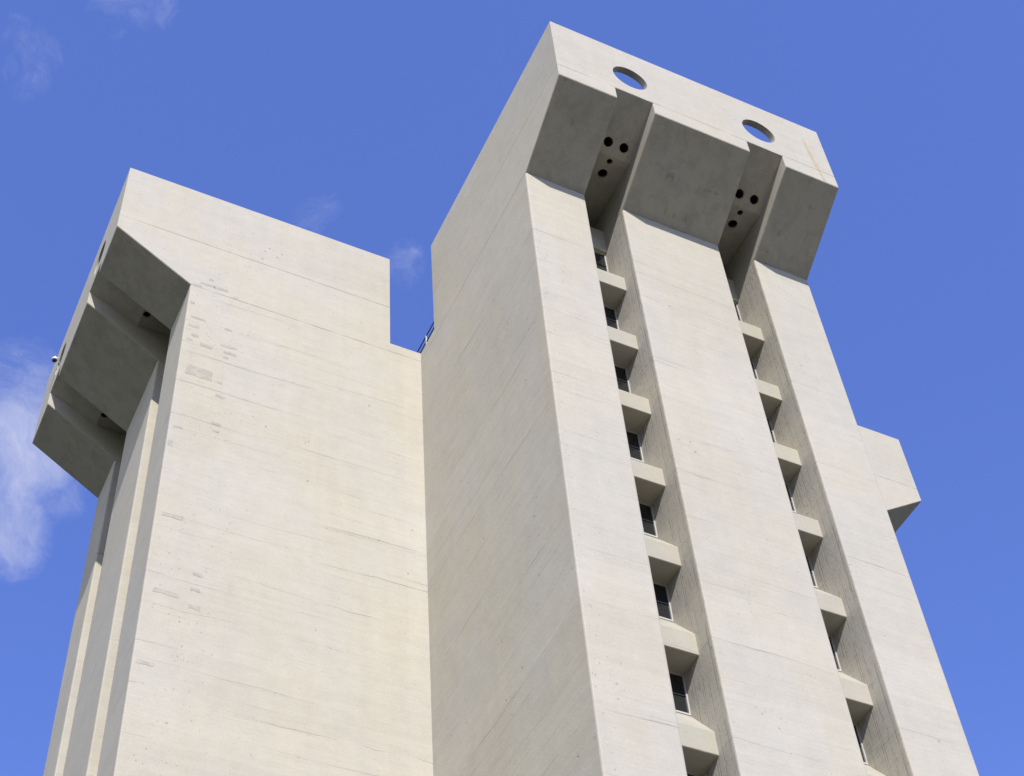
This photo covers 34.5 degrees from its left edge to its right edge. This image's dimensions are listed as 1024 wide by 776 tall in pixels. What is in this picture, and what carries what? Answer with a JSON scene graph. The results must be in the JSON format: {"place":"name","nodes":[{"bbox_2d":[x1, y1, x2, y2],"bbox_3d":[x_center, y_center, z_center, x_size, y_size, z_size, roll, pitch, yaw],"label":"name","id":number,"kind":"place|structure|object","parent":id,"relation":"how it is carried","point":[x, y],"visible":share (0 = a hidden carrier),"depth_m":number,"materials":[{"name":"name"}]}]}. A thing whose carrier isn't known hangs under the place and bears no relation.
{"place":"outdoors","nodes":[
{"label":"outdoors","id":0,"kind":"place"},
{"bbox_2d":[0,0,1023,775],"label":"sky","id":1,"kind":"structure","parent":0,"point":[361,124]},
{"label":"plaza","id":2,"kind":"structure","parent":0,"visible":0},
{"bbox_2d":[32,21,978,775],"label":"concrete tower","id":3,"kind":"structure","parent":2,"relation":"on","point":[602,475],"depth_m":56.02,"materials":[{"name":"concrete"}]},
{"bbox_2d":[52,356,59,362],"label":"security camera","id":4,"kind":"object","parent":3,"relation":"attached to","point":[54,359],"visible":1,"depth_m":72.13,"materials":[{"name":"white plastic"}]},
{"bbox_2d":[417,322,433,353],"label":"roof railing","id":5,"kind":"object","parent":3,"relation":"on","point":[426,338],"visible":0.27,"depth_m":68.34,"materials":[{"name":"metal"}]},
{"bbox_2d":[594,251,607,271],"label":"window","id":6,"kind":"structure","parent":3,"relation":"in","point":[601,262],"depth_m":63.21,"materials":[{"name":"glass"}]},
{"bbox_2d":[604,305,618,329],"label":"window","id":7,"kind":"structure","parent":3,"relation":"in","point":[610,313],"depth_m":60.40,"materials":[{"name":"glass"}]},
{"bbox_2d":[614,364,630,392],"bbox_3d":[3.327,-0.451,57.331,1.640,1.489,0.090,19,-55,-18],"label":"window","id":8,"kind":"structure","parent":3,"relation":"in","point":[621,372],"depth_m":57.59,"materials":[{"name":"glass"}]},
{"bbox_2d":[626,429,643,462],"bbox_3d":[3.544,1.774,54.569,1.640,1.489,0.090,19,-55,-18],"label":"window","id":9,"kind":"structure","parent":3,"relation":"in","point":[633,438],"depth_m":54.76,"materials":[{"name":"glass"}]},
{"bbox_2d":[639,501,657,538],"bbox_3d":[3.761,3.999,51.807,1.640,1.489,0.090,19,-55,-18],"label":"window","id":10,"kind":"structure","parent":3,"relation":"in","point":[646,510],"depth_m":51.99,"materials":[{"name":"glass"}]},
{"bbox_2d":[653,581,673,621],"bbox_3d":[3.977,6.223,49.045,1.640,1.489,0.090,19,-55,-18],"label":"window","id":11,"kind":"structure","parent":3,"relation":"in","point":[661,590],"depth_m":49.23,"materials":[{"name":"glass"}]},
{"bbox_2d":[669,671,690,715],"bbox_3d":[4.194,8.448,46.283,1.640,1.489,0.090,19,-55,-18],"label":"window","id":12,"kind":"structure","parent":3,"relation":"in","point":[678,685],"depth_m":46.47,"materials":[{"name":"glass"}]},
{"bbox_2d":[686,771,701,775],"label":"window","id":13,"kind":"structure","parent":3,"relation":"in","point":[688,773],"depth_m":44.21,"materials":[{"name":"glass"}]},
{"bbox_2d":[734,303,741,320],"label":"window","id":14,"kind":"structure","parent":3,"relation":"in","point":[736,307],"depth_m":65.09,"materials":[{"name":"metal"}]},
{"bbox_2d":[749,357,758,379],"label":"window","id":15,"kind":"structure","parent":3,"relation":"in","point":[751,359],"depth_m":62.30,"materials":[{"name":"metal"}]},
{"bbox_2d":[766,417,776,442],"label":"window","id":16,"kind":"structure","parent":3,"relation":"in","point":[768,419],"depth_m":59.49,"materials":[{"name":"metal"}]},
{"bbox_2d":[785,483,795,512],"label":"window","id":17,"kind":"structure","parent":3,"relation":"in","point":[786,484],"depth_m":56.63,"materials":[{"name":"metal"}]},
{"bbox_2d":[805,555,817,588],"bbox_3d":[9.098,5.793,53.672,1.640,1.489,0.090,19,-55,-18],"label":"window","id":18,"kind":"structure","parent":3,"relation":"in","point":[807,557],"depth_m":53.89,"materials":[{"name":"metal"}]},
{"bbox_2d":[828,635,841,671],"bbox_3d":[9.315,8.018,50.910,1.640,1.489,0.090,19,-55,-18],"label":"window","id":19,"kind":"structure","parent":3,"relation":"in","point":[829,636],"depth_m":51.14,"materials":[{"name":"metal"}]},
{"bbox_2d":[853,723,867,764],"bbox_3d":[9.532,10.243,48.148,1.640,1.489,0.090,19,-55,-18],"label":"window","id":20,"kind":"structure","parent":3,"relation":"in","point":[855,725],"depth_m":48.38,"materials":[{"name":"metal"}]}
]}

